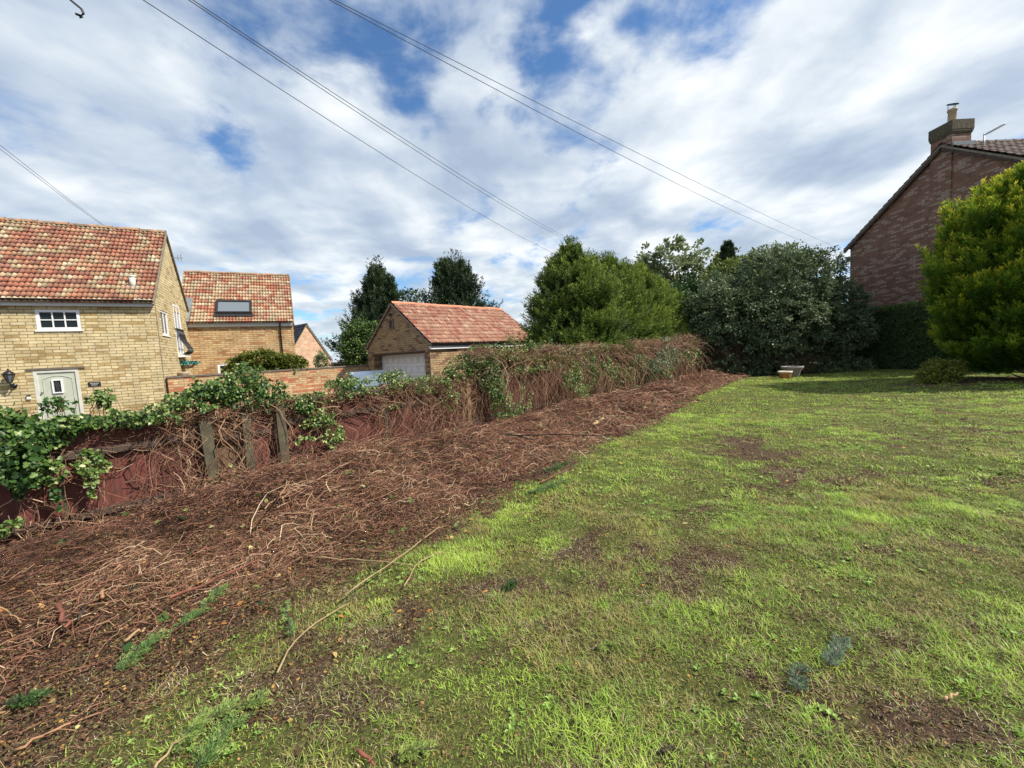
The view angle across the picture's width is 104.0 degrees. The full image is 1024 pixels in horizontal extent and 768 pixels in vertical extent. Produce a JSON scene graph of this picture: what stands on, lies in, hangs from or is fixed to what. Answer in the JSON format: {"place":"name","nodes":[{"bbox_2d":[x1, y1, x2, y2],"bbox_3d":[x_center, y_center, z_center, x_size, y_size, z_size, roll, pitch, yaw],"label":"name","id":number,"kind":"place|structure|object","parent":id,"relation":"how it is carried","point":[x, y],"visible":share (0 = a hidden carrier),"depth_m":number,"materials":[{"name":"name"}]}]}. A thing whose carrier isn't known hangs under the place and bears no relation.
{"place":"outdoors","nodes":[
{"label":"outdoors","id":0,"kind":"place"},
{"bbox_2d":[0,149,98,222],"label":"overhead cable","id":1,"kind":"object","parent":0,"point":[46,184],"visible":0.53,"depth_m":12.46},
{"bbox_2d":[0,145,101,223],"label":"overhead cable","id":2,"kind":"object","parent":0,"point":[46,181],"visible":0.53,"depth_m":12.41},
{"bbox_2d":[70,0,84,18],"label":"hanging hook","id":3,"kind":"object","parent":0,"point":[81,9],"visible":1,"depth_m":2.79,"materials":[{"name":"black metal"}]},
{"bbox_2d":[294,323,332,367],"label":"distant house","id":4,"kind":"structure","parent":0,"point":[308,344],"depth_m":37.80,"materials":[{"name":"brick"}]},
{"bbox_2d":[143,0,553,253],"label":"overhead cable","id":5,"kind":"object","parent":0,"point":[301,102],"visible":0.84,"depth_m":7.85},
{"bbox_2d":[189,0,565,239],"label":"overhead cable","id":6,"kind":"object","parent":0,"point":[339,100],"visible":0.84,"depth_m":8.33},
{"bbox_2d":[193,0,585,248],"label":"overhead cable","id":7,"kind":"object","parent":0,"point":[341,98],"visible":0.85,"depth_m":8.11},
{"bbox_2d":[0,344,1023,767],"bbox_3d":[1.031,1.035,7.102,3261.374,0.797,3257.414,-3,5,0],"label":"ground","id":8,"kind":"structure","parent":0,"point":[456,726],"depth_m":2.51,"materials":[{"name":"green plant"}]},
{"bbox_2d":[0,688,55,708],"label":"conifer sprig","id":9,"kind":"object","parent":8,"relation":"on","point":[20,701],"visible":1,"depth_m":2.04,"materials":[{"name":"green plant"}]},
{"bbox_2d":[14,699,109,751],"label":"cut branch","id":10,"kind":"object","parent":8,"relation":"on","point":[36,737],"visible":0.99,"depth_m":1.86,"materials":[{"name":"brown wood"}]},
{"bbox_2d":[76,575,106,620],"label":"cut branch","id":11,"kind":"object","parent":8,"relation":"on","point":[81,613],"visible":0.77,"depth_m":2.60,"materials":[{"name":"brown plant"}]},
{"bbox_2d":[0,217,193,420],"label":"brick cottage","id":12,"kind":"structure","parent":8,"relation":"on","point":[83,305],"depth_m":13.47,"materials":[{"name":"brick"}]},
{"bbox_2d":[1,368,17,387],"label":"wall lantern","id":13,"kind":"object","parent":12,"relation":"attached to","point":[8,375],"depth_m":12.12,"materials":[{"name":"black metal"}]},
{"bbox_2d":[34,309,83,331],"bbox_3d":[-14.486,-2.029,12.785,1.023,0.695,0.543,-3,5,-5],"label":"window","id":14,"kind":"structure","parent":12,"relation":"in","point":[47,320],"depth_m":12.79,"materials":[{"name":"white paint"}]},
{"bbox_2d":[37,371,80,420],"bbox_3d":[-14.544,0.650,12.895,1.021,2.200,0.145,-5,5,-28],"label":"door","id":15,"kind":"structure","parent":12,"relation":"in","point":[62,384],"depth_m":12.86,"materials":[{"name":"white paint"}]},
{"bbox_2d":[88,382,100,386],"bbox_3d":[-13.822,0.002,13.243,0.300,0.140,0.022,-6,5,-30],"label":"name plate","id":16,"kind":"object","parent":12,"relation":"attached to","point":[94,384],"visible":1,"depth_m":13.24,"materials":[{"name":"black plastic"}]},
{"bbox_2d":[160,310,170,336],"bbox_3d":[-13.082,-2.261,15.056,0.579,0.955,0.953,-3,4,0],"label":"window","id":17,"kind":"structure","parent":12,"relation":"in","point":[164,322],"depth_m":15.16,"materials":[{"name":"white paint"}]},
{"bbox_2d":[172,304,183,354],"bbox_3d":[-14.012,-2.256,16.784,0.535,2.080,0.929,-3,4,0],"label":"french door","id":18,"kind":"structure","parent":12,"relation":"in","point":[177,321],"depth_m":16.75,"materials":[{"name":"white paint"}]},
{"bbox_2d":[177,372,188,375],"bbox_3d":[-13.266,-0.283,16.173,0.380,0.410,0.374,-3,5,0],"label":"stone pot","id":19,"kind":"object","parent":12,"relation":"on","point":[182,373],"visible":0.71,"depth_m":16.02,"materials":[{"name":"stone"}]},
{"bbox_2d":[180,360,199,368],"bbox_3d":[-13.745,-0.837,16.934,0.868,0.384,0.834,-2,5,13],"label":"hanging basket","id":20,"kind":"object","parent":12,"relation":"attached to","point":[187,364],"visible":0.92,"depth_m":16.80,"materials":[{"name":"plant"}]},
{"bbox_2d":[100,562,131,598],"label":"cut branch","id":21,"kind":"object","parent":8,"relation":"on","point":[102,596],"visible":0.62,"depth_m":2.85,"materials":[{"name":"beige wood"}]},
{"bbox_2d":[115,627,174,672],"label":"conifer sprig","id":22,"kind":"object","parent":8,"relation":"on","point":[121,666],"visible":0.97,"depth_m":2.36,"materials":[{"name":"green plant"}]},
{"bbox_2d":[154,735,182,767],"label":"cut branch","id":23,"kind":"object","parent":8,"relation":"on","point":[160,760],"visible":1,"depth_m":1.72,"materials":[{"name":"beige wood"}]},
{"bbox_2d":[173,582,232,627],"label":"conifer sprig","id":24,"kind":"object","parent":8,"relation":"on","point":[191,615],"visible":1,"depth_m":2.71,"materials":[{"name":"green plant"}]},
{"bbox_2d":[170,686,274,752],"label":"conifer sprig","id":25,"kind":"object","parent":8,"relation":"on","point":[197,721],"visible":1,"depth_m":1.95,"materials":[{"name":"green plant"}]},
{"bbox_2d":[188,708,257,767],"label":"conifer sprig","id":26,"kind":"object","parent":8,"relation":"on","point":[222,734],"visible":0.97,"depth_m":1.81,"materials":[{"name":"green plant"}]},
{"bbox_2d":[182,271,295,374],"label":"cottage wing","id":27,"kind":"structure","parent":8,"relation":"on","point":[231,314],"depth_m":19.69,"materials":[{"name":"beige brick"}]},
{"bbox_2d":[217,364,229,372],"bbox_3d":[-13.400,-0.634,19.280,1.256,0.725,0.632,-3,5,-4],"label":"window","id":28,"kind":"structure","parent":27,"relation":"in","point":[220,366],"depth_m":19.05,"materials":[{"name":"white paint"}]},
{"bbox_2d":[214,300,252,316],"bbox_3d":[-13.557,-3.683,19.513,1.579,0.907,0.826,-5,5,-28],"label":"roof window","id":29,"kind":"structure","parent":27,"relation":"in","point":[223,308],"depth_m":19.46,"materials":[{"name":"grey glass"}]},
{"bbox_2d":[220,347,309,372],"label":"shrub","id":30,"kind":"object","parent":8,"relation":"on","point":[271,359],"visible":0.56,"depth_m":17.19,"materials":[{"name":"green plant"}]},
{"bbox_2d":[167,364,368,418],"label":"garden wall","id":31,"kind":"structure","parent":8,"relation":"on","point":[301,381],"depth_m":17.36,"materials":[{"name":"brick"}]},
{"bbox_2d":[280,599,297,635],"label":"conifer sprig","id":32,"kind":"object","parent":8,"relation":"on","point":[292,627],"visible":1,"depth_m":2.61,"materials":[{"name":"green plant"}]},
{"bbox_2d":[276,602,349,673],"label":"cut branch","id":33,"kind":"object","parent":8,"relation":"on","point":[283,659],"visible":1,"depth_m":2.42,"materials":[{"name":"beige wood"}]},
{"bbox_2d":[312,350,328,366],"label":"bush","id":34,"kind":"object","parent":8,"relation":"on","point":[321,357],"visible":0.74,"depth_m":36.23,"materials":[{"name":"green plant"}]},
{"bbox_2d":[0,355,710,543],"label":"garden fence","id":35,"kind":"object","parent":8,"relation":"on","point":[75,491],"visible":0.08,"depth_m":5.21,"materials":[{"name":"brown wood"}]},
{"bbox_2d":[0,387,212,546],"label":"climbing ivy","id":36,"kind":"object","parent":35,"relation":"attached to","point":[25,438],"visible":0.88,"depth_m":4.22,"materials":[{"name":"green plant"}]},
{"bbox_2d":[125,360,327,509],"bbox_3d":[-3.617,0.664,5.478,0.924,1.994,2.647,1,6,42],"label":"climbing ivy","id":37,"kind":"object","parent":35,"relation":"attached to","point":[214,392],"visible":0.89,"depth_m":5.29,"materials":[{"name":"green plant"}]},
{"bbox_2d":[251,371,420,462],"bbox_3d":[-2.798,0.637,6.641,0.643,1.680,2.934,1,6,41],"label":"climbing ivy","id":38,"kind":"object","parent":35,"relation":"attached to","point":[312,401],"visible":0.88,"depth_m":6.47,"materials":[{"name":"green plant"}]},
{"bbox_2d":[367,369,491,439],"bbox_3d":[-1.459,0.411,7.964,0.994,1.527,3.523,1,6,43],"label":"climbing ivy","id":39,"kind":"object","parent":35,"relation":"attached to","point":[429,385],"visible":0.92,"depth_m":7.87,"materials":[{"name":"green plant"}]},
{"bbox_2d":[441,329,568,424],"bbox_3d":[0.284,-0.049,9.633,1.547,2.584,4.536,1,6,40],"label":"climbing ivy","id":40,"kind":"object","parent":35,"relation":"attached to","point":[504,355],"visible":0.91,"depth_m":9.19,"materials":[{"name":"green plant"}]},
{"bbox_2d":[527,337,631,408],"bbox_3d":[2.077,-0.347,11.547,1.834,2.098,4.860,1,6,41],"label":"climbing ivy","id":41,"kind":"object","parent":35,"relation":"attached to","point":[574,358],"visible":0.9,"depth_m":11.26,"materials":[{"name":"green plant"}]},
{"bbox_2d":[580,335,690,392],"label":"climbing ivy","id":42,"kind":"object","parent":35,"relation":"attached to","point":[641,354],"visible":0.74,"depth_m":13.84,"materials":[{"name":"green plant"}]},
{"bbox_2d":[638,332,727,381],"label":"climbing ivy","id":43,"kind":"object","parent":35,"relation":"attached to","point":[684,348],"visible":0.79,"depth_m":17.08,"materials":[{"name":"green plant"}]},
{"bbox_2d":[335,318,379,365],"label":"broadleaf tree","id":44,"kind":"object","parent":8,"relation":"on","point":[351,337],"visible":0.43,"depth_m":26.42,"materials":[{"name":"green plant"}]},
{"bbox_2d":[338,370,386,394],"bbox_3d":[-5.140,0.334,14.450,1.810,1.595,4.200,-6,5,-30],"label":"parked car","id":45,"kind":"object","parent":8,"relation":"on","point":[363,374],"visible":0.09,"depth_m":13.98,"materials":[{"name":"paint"}]},
{"bbox_2d":[318,254,409,367],"bbox_3d":[-9.910,-4.644,29.691,8.190,9.828,8.688,-3,5,0],"label":"dark conifer","id":46,"kind":"object","parent":8,"relation":"on","point":[378,294],"visible":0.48,"depth_m":28.51,"materials":[{"name":"green plant"}]},
{"bbox_2d":[356,748,374,765],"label":"cut branch","id":47,"kind":"object","parent":8,"relation":"on","point":[360,752],"visible":1,"depth_m":1.69,"materials":[{"name":"pink wood"}]},
{"bbox_2d":[0,369,750,767],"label":"cut brush","id":48,"kind":"object","parent":8,"relation":"on","point":[230,491],"visible":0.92,"depth_m":3.94,"materials":[{"name":"brown plant"}]},
{"bbox_2d":[0,607,21,622],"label":"cut branch","id":49,"kind":"object","parent":48,"relation":"on","point":[6,610],"visible":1,"depth_m":2.60,"materials":[{"name":"brown wood"}]},
{"bbox_2d":[55,600,71,628],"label":"cut branch","id":50,"kind":"object","parent":48,"relation":"on","point":[62,614],"visible":0.97,"depth_m":2.54,"materials":[{"name":"brown wood"}]},
{"bbox_2d":[124,627,145,641],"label":"cut branch","id":51,"kind":"object","parent":48,"relation":"on","point":[132,635],"visible":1,"depth_m":2.43,"materials":[{"name":"brown wood"}]},
{"bbox_2d":[169,559,259,598],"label":"cut branch","id":52,"kind":"object","parent":48,"relation":"on","point":[187,590],"visible":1,"depth_m":2.95,"materials":[{"name":"brown wood"}]},
{"bbox_2d":[0,380,705,651],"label":"dropped ivy leaves","id":53,"kind":"object","parent":48,"relation":"on","point":[126,647],"visible":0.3,"depth_m":4.21,"materials":[{"name":"green plant"}]},
{"bbox_2d":[315,556,411,564],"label":"cut branch","id":54,"kind":"object","parent":48,"relation":"on","point":[360,559],"visible":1,"depth_m":3.27,"materials":[{"name":"brown wood"}]},
{"bbox_2d":[344,526,442,595],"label":"cut branch","id":55,"kind":"object","parent":48,"relation":"on","point":[388,564],"visible":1,"depth_m":3.10,"materials":[{"name":"brown wood"}]},
{"bbox_2d":[591,418,603,425],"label":"cut branch","id":56,"kind":"object","parent":48,"relation":"on","point":[596,422],"visible":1,"depth_m":7.62,"materials":[{"name":"brown wood"}]},
{"bbox_2d":[400,286,422,302],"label":"broadleaf tree","id":57,"kind":"object","parent":8,"relation":"on","point":[411,293],"visible":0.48,"depth_m":32.21,"materials":[{"name":"green plant"}]},
{"bbox_2d":[395,737,437,762],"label":"conifer sprig","id":58,"kind":"object","parent":8,"relation":"on","point":[410,752],"visible":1,"depth_m":1.70,"materials":[{"name":"green plant"}]},
{"bbox_2d":[403,552,442,586],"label":"cut branch","id":59,"kind":"object","parent":8,"relation":"on","point":[415,566],"visible":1,"depth_m":3.21,"materials":[{"name":"beige wood"}]},
{"bbox_2d":[364,301,529,400],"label":"brick garage","id":60,"kind":"structure","parent":8,"relation":"on","point":[413,339],"depth_m":18.05,"materials":[{"name":"orange tile"}]},
{"bbox_2d":[382,353,425,387],"bbox_3d":[-4.777,-0.248,18.215,4.150,2.215,0.055,1,6,43],"label":"garage door","id":61,"kind":"structure","parent":60,"relation":"in","point":[413,364],"depth_m":18.11,"materials":[{"name":"white paint"}]},
{"bbox_2d":[418,248,508,314],"bbox_3d":[-4.198,-4.981,29.549,8.571,9.926,9.159,-3,5,0],"label":"dark conifer","id":62,"kind":"object","parent":8,"relation":"on","point":[453,282],"visible":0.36,"depth_m":28.37,"materials":[{"name":"green plant"}]},
{"bbox_2d":[503,577,517,591],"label":"conifer sprig","id":63,"kind":"object","parent":8,"relation":"on","point":[510,584],"visible":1,"depth_m":2.89,"materials":[{"name":"green plant"}]},
{"bbox_2d":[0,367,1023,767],"bbox_3d":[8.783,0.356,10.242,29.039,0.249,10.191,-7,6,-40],"label":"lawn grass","id":64,"kind":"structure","parent":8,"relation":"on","point":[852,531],"depth_m":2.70,"materials":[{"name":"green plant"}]},
{"bbox_2d":[0,367,1023,767],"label":"dead grass","id":65,"kind":"structure","parent":8,"relation":"on","point":[576,631],"depth_m":2.38,"materials":[{"name":"beige plant"}]},
{"bbox_2d":[0,377,1023,767],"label":"leaf litter","id":66,"kind":"object","parent":8,"relation":"on","point":[216,643],"visible":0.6,"depth_m":2.58,"materials":[{"name":"brown plant"}]},
{"bbox_2d":[527,468,569,482],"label":"cut branch","id":67,"kind":"object","parent":8,"relation":"on","point":[550,477],"visible":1,"depth_m":5.24,"materials":[{"name":"brown wood"}]},
{"bbox_2d":[528,476,575,492],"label":"conifer sprig","id":68,"kind":"object","parent":8,"relation":"on","point":[553,485],"visible":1,"depth_m":4.94,"materials":[{"name":"green plant"}]},
{"bbox_2d":[499,425,608,440],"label":"cut branch","id":69,"kind":"object","parent":8,"relation":"on","point":[522,436],"visible":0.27,"depth_m":6.30,"materials":[{"name":"brown plant"}]},
{"bbox_2d":[542,461,571,472],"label":"conifer sprig","id":70,"kind":"object","parent":8,"relation":"on","point":[557,466],"visible":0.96,"depth_m":5.71,"materials":[{"name":"green plant"}]},
{"bbox_2d":[111,384,1023,767],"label":"lawn weeds","id":71,"kind":"object","parent":8,"relation":"on","point":[511,726],"visible":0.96,"depth_m":2.37,"materials":[{"name":"green plant"}]},
{"bbox_2d":[516,235,640,386],"bbox_3d":[2.249,-2.389,15.156,5.110,6.356,5.106,-3,5,0],"label":"hedge conifer","id":72,"kind":"object","parent":8,"relation":"on","point":[571,273],"visible":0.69,"depth_m":13.98,"materials":[{"name":"green plant"}]},
{"bbox_2d":[554,247,641,366],"bbox_3d":[3.240,-2.410,16.286,4.024,6.108,3.947,-1,5,23],"label":"hedge conifer","id":73,"kind":"object","parent":8,"relation":"on","point":[622,307],"visible":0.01,"depth_m":15.63,"materials":[{"name":"green plant"}]},
{"bbox_2d":[595,639,619,651],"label":"conifer sprig","id":74,"kind":"object","parent":8,"relation":"on","point":[601,646],"visible":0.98,"depth_m":2.25,"materials":[{"name":"green plant"}]},
{"bbox_2d":[597,250,657,339],"bbox_3d":[4.273,-2.621,17.476,4.204,6.233,4.294,-3,5,0],"label":"hedge conifer","id":75,"kind":"object","parent":8,"relation":"on","point":[630,290],"visible":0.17,"depth_m":16.59,"materials":[{"name":"green plant"}]},
{"bbox_2d":[616,257,668,339],"bbox_3d":[5.137,-2.732,18.480,4.261,6.211,4.281,0,5,33],"label":"hedge conifer","id":76,"kind":"object","parent":8,"relation":"on","point":[652,332],"visible":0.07,"depth_m":17.63,"materials":[{"name":"green plant"}]},
{"bbox_2d":[630,258,680,368],"bbox_3d":[6.208,-2.933,19.677,4.188,6.310,4.285,-1,5,26],"label":"hedge conifer","id":77,"kind":"object","parent":8,"relation":"on","point":[658,296],"visible":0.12,"depth_m":18.72,"materials":[{"name":"green plant"}]},
{"bbox_2d":[660,745,680,752],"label":"cut branch","id":78,"kind":"object","parent":8,"relation":"on","point":[667,749],"visible":1,"depth_m":1.66,"materials":[{"name":"brown plant"}]},
{"bbox_2d":[650,269,699,337],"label":"hedge conifer","id":79,"kind":"object","parent":8,"relation":"on","point":[675,304],"visible":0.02,"depth_m":19.76,"materials":[{"name":"green plant"}]},
{"bbox_2d":[634,234,718,310],"bbox_3d":[11.833,-5.680,28.806,6.532,9.797,4.382,-3,5,0],"label":"thin tree","id":80,"kind":"object","parent":8,"relation":"on","point":[685,262],"visible":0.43,"depth_m":27.77,"materials":[{"name":"green plant"}]},
{"bbox_2d":[659,275,695,334],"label":"hedge conifer","id":81,"kind":"object","parent":8,"relation":"on","point":[675,295],"visible":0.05,"depth_m":20.98,"materials":[{"name":"green plant"}]},
{"bbox_2d":[669,274,713,335],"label":"green shrub","id":82,"kind":"object","parent":8,"relation":"on","point":[680,286],"visible":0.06,"depth_m":22.39,"materials":[{"name":"green plant"}]},
{"bbox_2d":[703,247,746,279],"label":"thin tree","id":83,"kind":"object","parent":8,"relation":"on","point":[716,256],"visible":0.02,"depth_m":27.17,"materials":[{"name":"green plant"}]},
{"bbox_2d":[714,239,736,350],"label":"dark conifer","id":84,"kind":"object","parent":8,"relation":"on","point":[727,248],"visible":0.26,"depth_m":26.18,"materials":[{"name":"green plant"}]},
{"bbox_2d":[702,335,756,374],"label":"bare shrub","id":85,"kind":"object","parent":8,"relation":"on","point":[728,366],"visible":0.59,"depth_m":18.80,"materials":[{"name":"plant"}]},
{"bbox_2d":[694,239,819,369],"bbox_3d":[13.982,-4.386,22.794,7.304,7.298,3.692,-3,5,0],"label":"olive shrub","id":86,"kind":"object","parent":8,"relation":"on","point":[734,263],"visible":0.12,"depth_m":22.32,"materials":[{"name":"green plant"}]},
{"bbox_2d":[679,242,881,371],"bbox_3d":[13.025,-3.770,20.020,9.097,6.622,5.538,-3,5,0],"label":"shrub","id":87,"kind":"object","parent":8,"relation":"on","point":[807,318],"visible":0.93,"depth_m":18.63,"materials":[{"name":"green plant"}]},
{"bbox_2d":[777,371,792,378],"bbox_3d":[11.513,-0.390,16.869,0.536,0.315,0.536,-3,5,0],"label":"terracotta pot","id":88,"kind":"object","parent":8,"relation":"on","point":[785,374],"visible":0.9,"depth_m":16.70,"materials":[{"name":"orange ceramic"}]},
{"bbox_2d":[698,346,877,376],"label":"undergrowth","id":89,"kind":"object","parent":8,"relation":"on","point":[761,368],"visible":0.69,"depth_m":18.55,"materials":[{"name":"green plant"}]},
{"bbox_2d":[780,362,803,376],"bbox_3d":[12.288,-0.650,17.554,0.860,0.664,0.860,-3,5,0],"label":"planter","id":90,"kind":"object","parent":8,"relation":"on","point":[796,369],"visible":0.92,"depth_m":17.30,"materials":[{"name":"stone"}]},
{"bbox_2d":[763,345,836,371],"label":"bare shrub","id":91,"kind":"object","parent":8,"relation":"on","point":[807,365],"visible":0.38,"depth_m":18.62,"materials":[{"name":"plant"}]},
{"bbox_2d":[786,661,816,693],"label":"conifer sprig","id":92,"kind":"object","parent":8,"relation":"on","point":[796,681],"visible":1,"depth_m":1.98,"materials":[{"name":"green plant"}]},
{"bbox_2d":[820,632,852,665],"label":"conifer sprig","id":93,"kind":"object","parent":8,"relation":"on","point":[835,655],"visible":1,"depth_m":2.13,"materials":[{"name":"green plant"}]},
{"bbox_2d":[821,300,992,372],"bbox_3d":[18.430,-2.267,19.150,1.696,3.160,8.164,-3,5,0],"label":"trimmed hedge","id":94,"kind":"object","parent":8,"relation":"on","point":[905,341],"visible":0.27,"depth_m":18.23,"materials":[{"name":"green plant"}]},
{"bbox_2d":[912,356,969,383],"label":"shrub","id":95,"kind":"object","parent":8,"relation":"on","point":[932,372],"visible":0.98,"depth_m":12.19,"materials":[{"name":"green plant"}]},
{"bbox_2d":[943,692,958,701],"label":"cut branch","id":96,"kind":"object","parent":8,"relation":"on","point":[945,698],"visible":1,"depth_m":1.83,"materials":[{"name":"brown wood"}]},
{"bbox_2d":[915,160,1023,378],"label":"golden conifer","id":97,"kind":"object","parent":8,"relation":"on","point":[973,272],"visible":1,"depth_m":11.75,"materials":[{"name":"green plant"}]},
{"bbox_2d":[0,0,1023,361],"label":"sky","id":98,"kind":"structure","parent":0,"point":[809,116],"materials":[{"name":"blue"}]},
{"bbox_2d":[330,0,816,247],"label":"overhead cable","id":99,"kind":"object","parent":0,"point":[520,102],"visible":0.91,"depth_m":8.95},
{"bbox_2d":[335,0,847,252],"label":"overhead cable","id":100,"kind":"object","parent":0,"point":[530,99],"visible":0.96,"depth_m":8.97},
{"bbox_2d":[843,103,1023,368],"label":"purple brick house","id":101,"kind":"structure","parent":0,"point":[894,231],"depth_m":19.21,"materials":[{"name":"brick"}]}
]}

